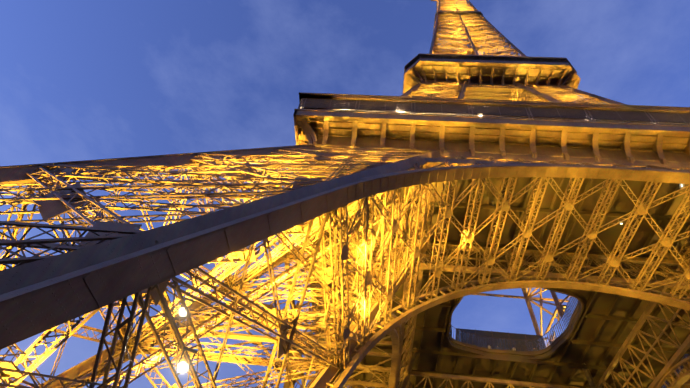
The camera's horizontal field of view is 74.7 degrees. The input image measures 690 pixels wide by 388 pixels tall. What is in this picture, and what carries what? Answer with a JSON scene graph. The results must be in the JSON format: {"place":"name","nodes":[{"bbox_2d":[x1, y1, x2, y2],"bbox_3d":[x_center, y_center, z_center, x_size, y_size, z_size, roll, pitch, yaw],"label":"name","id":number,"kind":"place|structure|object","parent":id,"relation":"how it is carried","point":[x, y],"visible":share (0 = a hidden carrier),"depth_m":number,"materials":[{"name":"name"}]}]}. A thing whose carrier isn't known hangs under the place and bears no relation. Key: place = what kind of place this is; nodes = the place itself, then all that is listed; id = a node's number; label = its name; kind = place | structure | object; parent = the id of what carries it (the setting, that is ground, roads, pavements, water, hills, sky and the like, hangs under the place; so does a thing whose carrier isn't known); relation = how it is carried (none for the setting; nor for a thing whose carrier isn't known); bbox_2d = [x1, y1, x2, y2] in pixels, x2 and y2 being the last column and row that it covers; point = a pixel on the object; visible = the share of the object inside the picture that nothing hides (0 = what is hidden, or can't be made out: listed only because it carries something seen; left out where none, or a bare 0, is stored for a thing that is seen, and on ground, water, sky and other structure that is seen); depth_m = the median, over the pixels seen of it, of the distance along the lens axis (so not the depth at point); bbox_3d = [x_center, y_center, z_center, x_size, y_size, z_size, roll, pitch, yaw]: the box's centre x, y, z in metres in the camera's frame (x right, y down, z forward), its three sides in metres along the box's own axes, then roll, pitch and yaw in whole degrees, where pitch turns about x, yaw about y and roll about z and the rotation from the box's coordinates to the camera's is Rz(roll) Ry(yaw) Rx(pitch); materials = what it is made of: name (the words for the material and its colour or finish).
{"place":"outdoors","nodes":[
{"label":"outdoors","id":0,"kind":"place"},
{"bbox_2d":[0,0,689,387],"label":"sky","id":1,"kind":"structure","parent":0,"point":[80,80],"materials":[{"name":"blue"}]},
{"bbox_2d":[332,86,689,387],"bbox_3d":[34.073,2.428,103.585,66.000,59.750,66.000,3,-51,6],"label":"eiffel tower decks","id":2,"kind":"object","parent":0,"point":[594,335],"visible":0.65,"depth_m":78.70,"materials":[{"name":"brown metal"}]},
{"bbox_2d":[450,296,577,349],"bbox_3d":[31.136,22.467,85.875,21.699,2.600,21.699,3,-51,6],"label":"first floor glass balustrade","id":3,"kind":"object","parent":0,"point":[453,330],"visible":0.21,"depth_m":87.88,"materials":[{"name":"clear glass"}]},
{"label":"champ de mars ground","id":4,"kind":"structure","parent":0,"visible":0},
{"bbox_2d":[0,193,380,377],"bbox_3d":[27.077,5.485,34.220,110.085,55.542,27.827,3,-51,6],"label":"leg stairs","id":5,"kind":"structure","parent":4,"relation":"on","point":[302,228],"depth_m":26.66,"materials":[{"name":"metal"}]},
{"bbox_3d":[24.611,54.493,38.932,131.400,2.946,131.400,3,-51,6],"label":"masonry leg pedestals","id":6,"kind":"object","parent":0,"visible":0},
{"bbox_2d":[0,0,689,387],"bbox_3d":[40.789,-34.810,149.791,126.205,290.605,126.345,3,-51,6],"label":"tower framework","id":7,"kind":"object","parent":6,"relation":"on","point":[102,264],"visible":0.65,"depth_m":41.08,"materials":[{"name":"metal"}]},
{"bbox_2d":[177,297,197,372],"bbox_3d":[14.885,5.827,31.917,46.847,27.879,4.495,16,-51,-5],"label":"floodlight housings","id":8,"kind":"object","parent":7,"relation":"attached to","point":[186,348],"visible":0.6,"depth_m":19.02,"materials":[{"name":"brown"}]},
{"bbox_2d":[178,309,186,371],"bbox_3d":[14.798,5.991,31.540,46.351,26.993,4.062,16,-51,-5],"label":"floodlight lenses","id":9,"kind":"object","parent":8,"relation":"attached to","point":[182,367],"visible":0.85,"depth_m":18.27,"materials":[{"name":"white glass"}]},
{"bbox_2d":[293,0,689,387],"bbox_3d":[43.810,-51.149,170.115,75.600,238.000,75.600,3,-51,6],"label":"eiffel tower platforms and galleries","id":10,"kind":"object","parent":7,"relation":"attached to","point":[623,140],"visible":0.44,"depth_m":60.59,"materials":[{"name":"brown metal"}]},
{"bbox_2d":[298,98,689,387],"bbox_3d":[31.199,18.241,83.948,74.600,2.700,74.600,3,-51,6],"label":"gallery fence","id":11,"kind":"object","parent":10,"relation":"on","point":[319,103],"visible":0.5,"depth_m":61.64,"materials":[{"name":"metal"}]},
{"bbox_2d":[456,328,545,350],"bbox_3d":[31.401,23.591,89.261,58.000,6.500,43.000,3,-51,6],"label":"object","id":12,"kind":"object","parent":10,"relation":"on","point":[496,336],"depth_m":96.73,"materials":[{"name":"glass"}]},
{"bbox_2d":[449,297,578,351],"bbox_3d":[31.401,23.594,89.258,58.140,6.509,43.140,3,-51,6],"label":"first floor balustrade posts","id":13,"kind":"object","parent":10,"relation":"on","point":[525,335],"visible":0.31,"depth_m":91.41,"materials":[{"name":"metal"}]}
]}

